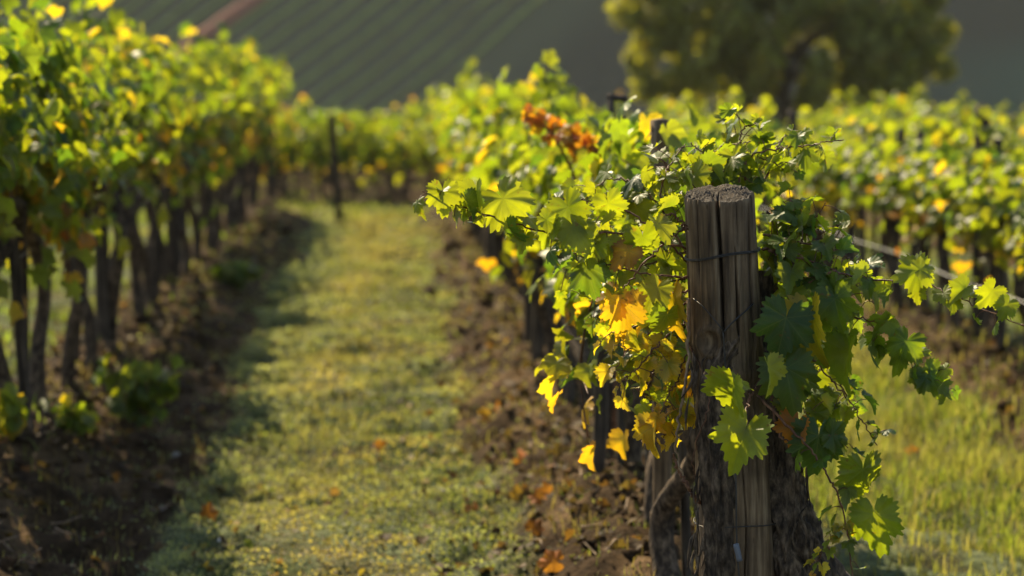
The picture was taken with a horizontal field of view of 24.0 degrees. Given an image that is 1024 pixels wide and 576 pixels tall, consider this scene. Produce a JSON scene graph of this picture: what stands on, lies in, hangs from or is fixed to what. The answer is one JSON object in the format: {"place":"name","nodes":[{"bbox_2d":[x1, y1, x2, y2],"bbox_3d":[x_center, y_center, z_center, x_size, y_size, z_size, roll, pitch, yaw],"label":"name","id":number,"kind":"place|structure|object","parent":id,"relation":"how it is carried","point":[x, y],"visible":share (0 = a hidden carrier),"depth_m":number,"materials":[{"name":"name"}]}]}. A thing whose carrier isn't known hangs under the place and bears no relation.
{"place":"outdoors","nodes":[
{"label":"outdoors","id":0,"kind":"place"},
{"bbox_2d":[0,200,280,451],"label":"shaded grass","id":1,"kind":"structure","parent":0,"point":[7,339],"depth_m":18.10,"materials":[{"name":"plant"}]},
{"bbox_2d":[173,0,264,52],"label":"earth track","id":2,"kind":"structure","parent":0,"point":[236,12],"depth_m":244.04,"materials":[{"name":"soil"}]},
{"bbox_2d":[108,162,443,221],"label":"end grass","id":3,"kind":"structure","parent":0,"point":[353,205],"depth_m":31.41,"materials":[{"name":"plant"}]},
{"bbox_2d":[0,0,1023,575],"bbox_3d":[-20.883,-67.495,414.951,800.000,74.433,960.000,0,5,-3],"label":"ground","id":4,"kind":"structure","parent":0,"point":[586,40],"depth_m":13.02,"materials":[{"name":"plant"}]},
{"bbox_2d":[0,382,29,439],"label":"plant","id":5,"kind":"object","parent":4,"relation":"on","point":[14,411],"visible":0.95,"depth_m":9.97,"materials":[{"name":"green plant"}]},
{"bbox_2d":[6,223,33,433],"bbox_3d":[-2.077,0.186,10.174,0.121,1.328,0.052,-1,5,-6],"label":"vine stake","id":6,"kind":"object","parent":4,"relation":"on","point":[21,351],"visible":0.48,"depth_m":10.16,"materials":[{"name":"brown wood"}]},
{"bbox_2d":[17,235,29,393],"bbox_3d":[-2.229,0.092,10.967,0.058,1.361,0.067,4,7,39],"label":"vine stake","id":7,"kind":"object","parent":4,"relation":"on","point":[24,258],"visible":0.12,"depth_m":10.94,"materials":[{"name":"brown wood"}]},
{"bbox_2d":[0,18,104,237],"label":"grapevine","id":8,"kind":"object","parent":4,"relation":"on","point":[19,55],"visible":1,"depth_m":9.06,"materials":[{"name":"green plant"}]},
{"bbox_2d":[38,393,98,435],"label":"plant","id":9,"kind":"object","parent":4,"relation":"on","point":[76,419],"visible":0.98,"depth_m":10.60,"materials":[{"name":"green plant"}]},
{"bbox_2d":[0,2,138,389],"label":"grapevine","id":10,"kind":"object","parent":4,"relation":"on","point":[72,235],"visible":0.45,"depth_m":10.07,"materials":[{"name":"green plant"}]},
{"bbox_2d":[0,0,144,413],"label":"grapevine","id":11,"kind":"object","parent":4,"relation":"on","point":[35,242],"visible":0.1,"depth_m":10.83,"materials":[{"name":"green plant"}]},
{"bbox_2d":[28,0,174,387],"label":"grapevine","id":12,"kind":"object","parent":4,"relation":"on","point":[72,337],"visible":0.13,"depth_m":11.61,"materials":[{"name":"green plant"}]},
{"bbox_2d":[94,109,109,341],"bbox_3d":[-2.257,-0.312,13.234,0.082,1.730,0.085,0,5,-3],"label":"wooden post","id":13,"kind":"object","parent":4,"relation":"on","point":[102,303],"visible":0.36,"depth_m":13.23,"materials":[{"name":"brown wood"}]},
{"bbox_2d":[60,0,171,333],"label":"grapevine","id":14,"kind":"object","parent":4,"relation":"on","point":[101,33],"visible":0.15,"depth_m":14.04,"materials":[{"name":"green plant"}]},
{"bbox_2d":[62,51,181,366],"bbox_3d":[-2.184,-0.361,12.665,0.916,1.766,1.358,-1,5,-7],"label":"grapevine","id":15,"kind":"object","parent":4,"relation":"on","point":[146,95],"visible":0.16,"depth_m":12.53,"materials":[{"name":"green plant"}]},
{"bbox_2d":[90,354,183,426],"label":"plant","id":16,"kind":"object","parent":4,"relation":"on","point":[140,388],"visible":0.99,"depth_m":11.38,"materials":[{"name":"green plant"}]},
{"bbox_2d":[74,0,203,343],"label":"grapevine","id":17,"kind":"object","parent":4,"relation":"on","point":[116,19],"visible":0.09,"depth_m":13.30,"materials":[{"name":"green plant"}]},
{"bbox_2d":[119,40,195,316],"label":"grapevine","id":18,"kind":"object","parent":4,"relation":"on","point":[164,135],"visible":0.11,"depth_m":15.01,"materials":[{"name":"green plant"}]},
{"bbox_2d":[153,154,162,302],"bbox_3d":[-2.336,-0.351,15.879,0.106,1.329,0.051,1,5,8],"label":"vine stake","id":19,"kind":"object","parent":4,"relation":"on","point":[157,260],"visible":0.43,"depth_m":15.87,"materials":[{"name":"brown wood"}]},
{"bbox_2d":[119,34,215,271],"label":"grapevine","id":20,"kind":"object","parent":4,"relation":"on","point":[188,72],"visible":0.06,"depth_m":16.74,"materials":[{"name":"green plant"}]},
{"bbox_2d":[109,58,226,304],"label":"grapevine","id":21,"kind":"object","parent":4,"relation":"on","point":[185,181],"visible":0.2,"depth_m":15.79,"materials":[{"name":"green plant"}]},
{"bbox_2d":[166,167,179,281],"bbox_3d":[-2.469,-0.725,17.508,0.099,1.803,0.101,0,5,-3],"label":"wooden post","id":22,"kind":"object","parent":4,"relation":"on","point":[173,237],"visible":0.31,"depth_m":17.50,"materials":[{"name":"brown wood"}]},
{"bbox_2d":[151,0,224,51],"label":"vine row","id":23,"kind":"object","parent":4,"relation":"on","point":[192,20],"visible":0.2,"depth_m":244.21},
{"bbox_2d":[142,63,234,276],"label":"grapevine","id":24,"kind":"object","parent":4,"relation":"on","point":[200,132],"visible":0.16,"depth_m":17.41,"materials":[{"name":"green plant"}]},
{"bbox_2d":[150,43,235,264],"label":"grapevine","id":25,"kind":"object","parent":4,"relation":"on","point":[174,47],"visible":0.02,"depth_m":18.95,"materials":[{"name":"green plant"}]},
{"bbox_2d":[156,46,259,256],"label":"grapevine","id":26,"kind":"object","parent":4,"relation":"on","point":[244,88],"visible":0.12,"depth_m":19.74,"materials":[{"name":"green plant"}]},
{"bbox_2d":[163,33,254,271],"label":"grapevine","id":27,"kind":"object","parent":4,"relation":"on","point":[186,245],"visible":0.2,"depth_m":18.00,"materials":[{"name":"green plant"}]},
{"bbox_2d":[178,22,258,252],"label":"grapevine","id":28,"kind":"object","parent":4,"relation":"on","point":[204,198],"visible":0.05,"depth_m":20.42,"materials":[{"name":"green plant"}]},
{"bbox_2d":[176,21,274,245],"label":"grapevine","id":29,"kind":"object","parent":4,"relation":"on","point":[227,48],"visible":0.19,"depth_m":21.07,"materials":[{"name":"green plant"}]},
{"bbox_2d":[208,258,264,290],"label":"plant","id":30,"kind":"object","parent":4,"relation":"on","point":[238,273],"visible":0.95,"depth_m":18.42,"materials":[{"name":"green plant"}]},
{"bbox_2d":[213,77,260,218],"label":"grapevine","id":31,"kind":"object","parent":4,"relation":"on","point":[227,186],"visible":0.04,"depth_m":22.75,"materials":[{"name":"green plant"}]},
{"bbox_2d":[213,54,273,231],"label":"grapevine","id":32,"kind":"object","parent":4,"relation":"on","point":[229,198],"visible":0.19,"depth_m":23.66,"materials":[{"name":"green plant"}]},
{"bbox_2d":[213,66,286,229],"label":"grapevine","id":33,"kind":"object","parent":4,"relation":"on","point":[258,152],"visible":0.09,"depth_m":24.45,"materials":[{"name":"green plant"}]},
{"bbox_2d":[212,58,288,224],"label":"grapevine","id":34,"kind":"object","parent":4,"relation":"on","point":[278,140],"visible":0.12,"depth_m":25.18,"materials":[{"name":"green plant"}]},
{"bbox_2d":[233,34,280,215],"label":"grapevine","id":35,"kind":"object","parent":4,"relation":"on","point":[242,52],"visible":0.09,"depth_m":25.59,"materials":[{"name":"green plant"}]},
{"bbox_2d":[229,0,305,52],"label":"vine row","id":36,"kind":"object","parent":4,"relation":"on","point":[280,15],"visible":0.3,"depth_m":244.55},
{"bbox_2d":[247,48,290,207],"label":"grapevine","id":37,"kind":"object","parent":4,"relation":"on","point":[251,202],"visible":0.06,"depth_m":27.63,"materials":[{"name":"green plant"}]},
{"bbox_2d":[245,67,295,190],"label":"grapevine","id":38,"kind":"object","parent":4,"relation":"on","point":[268,115],"visible":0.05,"depth_m":26.64,"materials":[{"name":"green plant"}]},
{"bbox_2d":[0,223,543,575],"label":"path leaves","id":39,"kind":"object","parent":4,"relation":"on","point":[333,491],"visible":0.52,"depth_m":10.22,"materials":[{"name":"brown plant"}]},
{"bbox_2d":[243,0,332,57],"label":"vine row","id":40,"kind":"object","parent":4,"relation":"on","point":[301,20],"visible":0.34,"depth_m":244.21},
{"bbox_2d":[259,113,318,197],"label":"grapevine","id":41,"kind":"object","parent":4,"relation":"on","point":[288,161],"visible":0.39,"depth_m":32.86,"materials":[{"name":"green plant"}]},
{"bbox_2d":[270,0,358,63],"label":"vine row","id":42,"kind":"object","parent":4,"relation":"on","point":[322,26],"visible":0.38,"depth_m":243.86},
{"bbox_2d":[3,204,645,575],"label":"path grass","id":43,"kind":"structure","parent":4,"relation":"on","point":[344,355],"depth_m":11.72,"materials":[{"name":"plant"}]},
{"bbox_2d":[294,108,369,172],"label":"grapevine","id":44,"kind":"object","parent":4,"relation":"on","point":[343,110],"visible":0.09,"depth_m":34.50,"materials":[{"name":"green plant"}]},
{"bbox_2d":[288,95,378,194],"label":"grapevine","id":45,"kind":"object","parent":4,"relation":"on","point":[314,144],"visible":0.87,"depth_m":32.81,"materials":[{"name":"green plant"}]},
{"bbox_2d":[281,0,385,77],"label":"vine row","id":46,"kind":"object","parent":4,"relation":"on","point":[345,30],"visible":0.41,"depth_m":243.44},
{"bbox_2d":[328,114,342,221],"bbox_3d":[-2.120,-1.435,28.924,0.178,1.309,0.104,0,5,-3],"label":"wooden post","id":47,"kind":"object","parent":4,"relation":"on","point":[334,157],"visible":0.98,"depth_m":28.89,"materials":[{"name":"brown wood"}]},
{"bbox_2d":[0,201,677,575],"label":"clover","id":48,"kind":"object","parent":4,"relation":"on","point":[334,245],"visible":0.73,"depth_m":12.56,"materials":[{"name":"green plant"}]},
{"bbox_2d":[278,0,411,100],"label":"vine row","id":49,"kind":"object","parent":4,"relation":"on","point":[357,41],"visible":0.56,"depth_m":242.69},
{"bbox_2d":[290,0,437,112],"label":"vine row","id":50,"kind":"object","parent":4,"relation":"on","point":[373,51],"visible":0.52,"depth_m":242.17,"materials":[{"name":"plant"}]},
{"bbox_2d":[349,104,426,183],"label":"grapevine","id":51,"kind":"object","parent":4,"relation":"on","point":[404,121],"visible":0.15,"depth_m":34.59,"materials":[{"name":"green plant"}]},
{"bbox_2d":[349,111,433,196],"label":"grapevine","id":52,"kind":"object","parent":4,"relation":"on","point":[391,151],"visible":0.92,"depth_m":32.92,"materials":[{"name":"green plant"}]},
{"bbox_2d":[319,0,464,113],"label":"vine row","id":53,"kind":"object","parent":4,"relation":"on","point":[394,55],"visible":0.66,"depth_m":242.01,"materials":[{"name":"plant"}]},
{"bbox_2d":[346,0,489,112],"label":"vine row","id":54,"kind":"object","parent":4,"relation":"on","point":[428,49],"visible":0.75,"depth_m":242.18,"materials":[{"name":"plant"}]},
{"bbox_2d":[388,116,450,189],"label":"grapevine","id":55,"kind":"object","parent":4,"relation":"on","point":[412,129],"visible":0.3,"depth_m":32.85,"materials":[{"name":"green plant"}]},
{"bbox_2d":[369,0,514,114],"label":"vine row","id":56,"kind":"object","parent":4,"relation":"on","point":[452,52],"visible":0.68,"depth_m":242.27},
{"bbox_2d":[426,83,462,168],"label":"grapevine","id":57,"kind":"object","parent":4,"relation":"on","point":[443,93],"visible":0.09,"depth_m":28.12,"materials":[{"name":"green plant"}]},
{"bbox_2d":[428,82,496,181],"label":"grapevine","id":58,"kind":"object","parent":4,"relation":"on","point":[454,161],"visible":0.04,"depth_m":22.13,"materials":[{"name":"green plant"}]},
{"bbox_2d":[395,0,541,116],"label":"vine row","id":59,"kind":"object","parent":4,"relation":"on","point":[490,42],"visible":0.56,"depth_m":243.01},
{"bbox_2d":[441,58,495,159],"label":"grapevine","id":60,"kind":"object","parent":4,"relation":"on","point":[472,74],"visible":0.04,"depth_m":24.77,"materials":[{"name":"green plant"}]},
{"bbox_2d":[438,80,513,166],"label":"grapevine","id":61,"kind":"object","parent":4,"relation":"on","point":[469,94],"visible":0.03,"depth_m":19.50,"materials":[{"name":"green plant"}]},
{"bbox_2d":[448,93,516,277],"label":"grapevine","id":62,"kind":"object","parent":4,"relation":"on","point":[464,130],"visible":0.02,"depth_m":17.16,"materials":[{"name":"green plant"}]},
{"bbox_2d":[453,141,554,354],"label":"grapevine","id":63,"kind":"object","parent":4,"relation":"on","point":[544,314],"visible":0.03,"depth_m":12.40,"materials":[{"name":"yellow plant"}]},
{"bbox_2d":[0,216,1021,575],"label":"soil clods","id":64,"kind":"object","parent":4,"relation":"on","point":[6,564],"visible":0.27,"depth_m":13.43,"materials":[{"name":"soil"}]},
{"bbox_2d":[0,244,1023,561],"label":"pruned twigs","id":65,"kind":"object","parent":4,"relation":"on","point":[74,434],"visible":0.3,"depth_m":11.16,"materials":[{"name":"wood"}]},
{"bbox_2d":[0,207,1023,575],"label":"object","id":66,"kind":"object","parent":4,"relation":"on","point":[570,533],"depth_m":10.57,"materials":[{"name":"plant"}]},
{"bbox_2d":[453,64,587,322],"bbox_3d":[0.100,-0.534,14.801,0.926,1.712,1.248,0,5,0],"label":"grapevine","id":67,"kind":"object","parent":4,"relation":"on","point":[487,119],"visible":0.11,"depth_m":14.56,"materials":[{"name":"green plant"}]},
{"bbox_2d":[455,123,593,343],"bbox_3d":[0.170,-0.246,13.205,1.002,1.428,1.180,0,5,3],"label":"grapevine","id":68,"kind":"object","parent":4,"relation":"on","point":[489,142],"visible":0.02,"depth_m":12.97,"materials":[{"name":"green plant"}]},
{"bbox_2d":[462,71,597,286],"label":"grapevine","id":69,"kind":"object","parent":4,"relation":"on","point":[522,93],"visible":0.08,"depth_m":13.84,"materials":[{"name":"green plant"}]},
{"bbox_2d":[531,252,542,360],"bbox_3d":[0.145,-0.076,12.812,0.103,1.360,0.059,2,6,19],"label":"vine stake","id":70,"kind":"object","parent":4,"relation":"on","point":[537,339],"visible":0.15,"depth_m":12.82,"materials":[{"name":"brown wood"}]},
{"bbox_2d":[488,129,600,417],"bbox_3d":[0.307,-0.007,10.727,0.742,1.431,1.426,2,6,18],"label":"grapevine","id":71,"kind":"object","parent":4,"relation":"on","point":[536,171],"visible":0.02,"depth_m":10.62,"materials":[{"name":"green plant"}]},
{"bbox_2d":[492,49,596,330],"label":"grapevine","id":72,"kind":"object","parent":4,"relation":"on","point":[520,136],"visible":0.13,"depth_m":11.63,"materials":[{"name":"green plant"}]},
{"bbox_2d":[536,550,563,573],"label":"fallen leaf","id":73,"kind":"object","parent":4,"relation":"on","point":[547,562],"visible":0.97,"depth_m":8.04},
{"bbox_2d":[521,103,616,455],"bbox_3d":[0.239,0.062,9.330,0.405,1.555,0.613,0,5,-3],"label":"grapevine","id":74,"kind":"object","parent":4,"relation":"on","point":[570,137],"visible":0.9,"depth_m":9.21,"materials":[{"name":"orange plant"}]},
{"bbox_2d":[565,331,575,401],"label":"vine stake","id":75,"kind":"object","parent":4,"relation":"on","point":[570,391],"visible":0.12,"depth_m":11.14,"materials":[{"name":"brown wood"}]},
{"bbox_2d":[593,319,607,473],"bbox_3d":[0.346,0.263,9.336,0.051,1.329,0.106,3,6,29],"label":"vine stake","id":76,"kind":"object","parent":4,"relation":"on","point":[599,438],"visible":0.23,"depth_m":9.33,"materials":[{"name":"brown wood"}]},
{"bbox_2d":[496,118,714,441],"bbox_3d":[0.384,0.027,10.002,0.956,1.482,1.261,0,5,1],"label":"grapevine","id":77,"kind":"object","parent":4,"relation":"on","point":[538,188],"visible":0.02,"depth_m":9.88,"materials":[{"name":"green plant"}]},
{"bbox_2d":[606,93,627,459],"bbox_3d":[0.417,0.061,9.582,0.084,1.667,0.027,0,5,-3],"label":"wooden post","id":78,"kind":"object","parent":4,"relation":"on","point":[612,98],"visible":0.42,"depth_m":9.60,"materials":[{"name":"brown wood"}]},
{"bbox_2d":[530,112,764,465],"bbox_3d":[0.464,0.086,9.221,0.956,1.528,1.261,0,5,-1],"label":"grapevine","id":79,"kind":"object","parent":4,"relation":"on","point":[634,452],"visible":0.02,"depth_m":9.16,"materials":[{"name":"green plant"}]},
{"bbox_2d":[650,118,670,505],"bbox_3d":[0.483,0.260,7.794,0.080,1.617,0.060,0,5,-3],"label":"wooden post","id":80,"kind":"object","parent":4,"relation":"on","point":[661,471],"visible":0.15,"depth_m":7.79,"materials":[{"name":"wood"}]},
{"bbox_2d":[526,96,797,525],"bbox_3d":[0.502,0.135,8.277,0.926,1.605,1.248,-1,5,-6],"label":"grapevine","id":81,"kind":"object","parent":4,"relation":"on","point":[625,144],"visible":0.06,"depth_m":8.13,"materials":[{"name":"green plant"}]},
{"bbox_2d":[534,193,805,575],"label":"grapevine","id":82,"kind":"object","parent":4,"relation":"on","point":[556,364],"visible":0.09,"depth_m":7.25,"materials":[{"name":"yellow plant"}]},
{"bbox_2d":[679,319,691,575],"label":"vine stake","id":83,"kind":"object","parent":4,"relation":"on","point":[685,520],"visible":0.27,"depth_m":7.56,"materials":[{"name":"brown wood"}]},
{"bbox_2d":[413,102,1023,575],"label":"grapevine","id":84,"kind":"object","parent":4,"relation":"on","point":[801,326],"visible":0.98,"depth_m":5.98,"materials":[{"name":"green plant"}]},
{"bbox_2d":[684,184,775,575],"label":"split post","id":85,"kind":"object","parent":4,"relation":"on","point":[723,291],"visible":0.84,"depth_m":6.00,"materials":[{"name":"wood"}]},
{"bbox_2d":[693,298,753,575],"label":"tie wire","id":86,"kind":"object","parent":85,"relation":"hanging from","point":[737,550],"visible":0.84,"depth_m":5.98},
{"bbox_2d":[716,101,785,229],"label":"grapevine","id":87,"kind":"object","parent":4,"relation":"on","point":[765,109],"visible":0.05,"depth_m":21.06,"materials":[{"name":"green plant"}]},
{"bbox_2d":[603,0,960,128],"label":"broadleaf tree","id":88,"kind":"object","parent":4,"relation":"on","point":[889,50],"visible":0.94,"depth_m":61.35,"materials":[{"name":"green plant"}]},
{"bbox_2d":[745,141,857,266],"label":"grapevine","id":89,"kind":"object","parent":4,"relation":"on","point":[819,208],"visible":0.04,"depth_m":18.41,"materials":[{"name":"green plant"}]},
{"bbox_2d":[785,109,880,260],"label":"grapevine","id":90,"kind":"object","parent":4,"relation":"on","point":[811,176],"visible":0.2,"depth_m":17.44,"materials":[{"name":"green plant"}]},
{"bbox_2d":[831,87,874,130],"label":"grapevine","id":91,"kind":"object","parent":4,"relation":"on","point":[841,124],"visible":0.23,"depth_m":30.33,"materials":[{"name":"green plant"}]},
{"bbox_2d":[856,125,866,271],"bbox_3d":[2.486,-0.478,17.118,0.067,1.361,0.063,-3,4,-23],"label":"vine stake","id":92,"kind":"object","parent":4,"relation":"on","point":[861,231],"visible":0.33,"depth_m":17.10,"materials":[{"name":"brown wood"}]},
{"bbox_2d":[822,139,913,309],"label":"grapevine","id":93,"kind":"object","parent":4,"relation":"on","point":[863,177],"visible":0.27,"depth_m":15.81,"materials":[{"name":"green plant"}]},
{"bbox_2d":[814,116,958,276],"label":"grapevine","id":94,"kind":"object","parent":4,"relation":"on","point":[872,131],"visible":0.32,"depth_m":16.67,"materials":[{"name":"green plant"}]},
{"bbox_2d":[889,128,904,304],"bbox_3d":[2.537,-0.372,15.877,0.110,1.360,0.057,8,10,55],"label":"vine stake","id":95,"kind":"object","parent":4,"relation":"on","point":[896,238],"visible":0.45,"depth_m":15.85,"materials":[{"name":"brown wood"}]},
{"bbox_2d":[872,91,933,139],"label":"grapevine","id":96,"kind":"object","parent":4,"relation":"on","point":[895,110],"visible":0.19,"depth_m":27.16,"materials":[{"name":"green plant"}]},
{"bbox_2d":[842,107,971,309],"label":"grapevine","id":97,"kind":"object","parent":4,"relation":"on","point":[925,235],"visible":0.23,"depth_m":14.92,"materials":[{"name":"green plant"}]},
{"bbox_2d":[892,84,939,138],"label":"grapevine","id":98,"kind":"object","parent":4,"relation":"on","point":[918,99],"visible":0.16,"depth_m":26.47,"materials":[{"name":"green plant"}]},
{"bbox_2d":[863,121,971,332],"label":"grapevine","id":99,"kind":"object","parent":4,"relation":"on","point":[927,190],"visible":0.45,"depth_m":14.26,"materials":[{"name":"green plant"}]},
{"bbox_2d":[903,101,993,152],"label":"grapevine","id":100,"kind":"object","parent":4,"relation":"on","point":[957,119],"visible":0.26,"depth_m":24.36,"materials":[{"name":"green plant"}]},
{"bbox_2d":[909,147,1023,360],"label":"grapevine","id":101,"kind":"object","parent":4,"relation":"on","point":[984,185],"visible":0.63,"depth_m":12.64,"materials":[{"name":"green plant"}]},
{"bbox_2d":[926,106,1023,345],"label":"grapevine","id":102,"kind":"object","parent":4,"relation":"on","point":[985,132],"visible":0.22,"depth_m":13.47,"materials":[{"name":"green plant"}]},
{"bbox_2d":[970,104,989,334],"bbox_3d":[2.679,-0.275,13.786,0.093,1.552,0.091,0,5,-3],"label":"wooden post","id":103,"kind":"object","parent":4,"relation":"on","point":[976,271],"visible":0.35,"depth_m":13.76,"materials":[{"name":"brown wood"}]},
{"bbox_2d":[985,139,1002,340],"bbox_3d":[2.719,-0.163,13.611,0.118,1.360,0.059,-8,10,-55],"label":"vine stake","id":104,"kind":"object","parent":4,"relation":"on","point":[998,143],"visible":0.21,"depth_m":13.60,"materials":[{"name":"brown wood"}]},
{"bbox_2d":[990,114,1023,162],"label":"grapevine","id":105,"kind":"object","parent":4,"relation":"on","point":[1015,142],"visible":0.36,"depth_m":22.15,"materials":[{"name":"green plant"}]},
{"bbox_2d":[992,172,1023,279],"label":"grapevine","id":106,"kind":"object","parent":4,"relation":"on","point":[1015,234],"visible":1,"depth_m":11.93,"materials":[{"name":"green plant"}]},
{"bbox_2d":[586,255,1023,575],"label":"grass","id":107,"kind":"structure","parent":0,"point":[977,458],"depth_m":10.27,"materials":[{"name":"plant"}]},
{"bbox_2d":[762,201,1022,341],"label":"grass","id":108,"kind":"structure","parent":0,"point":[952,262],"depth_m":21.56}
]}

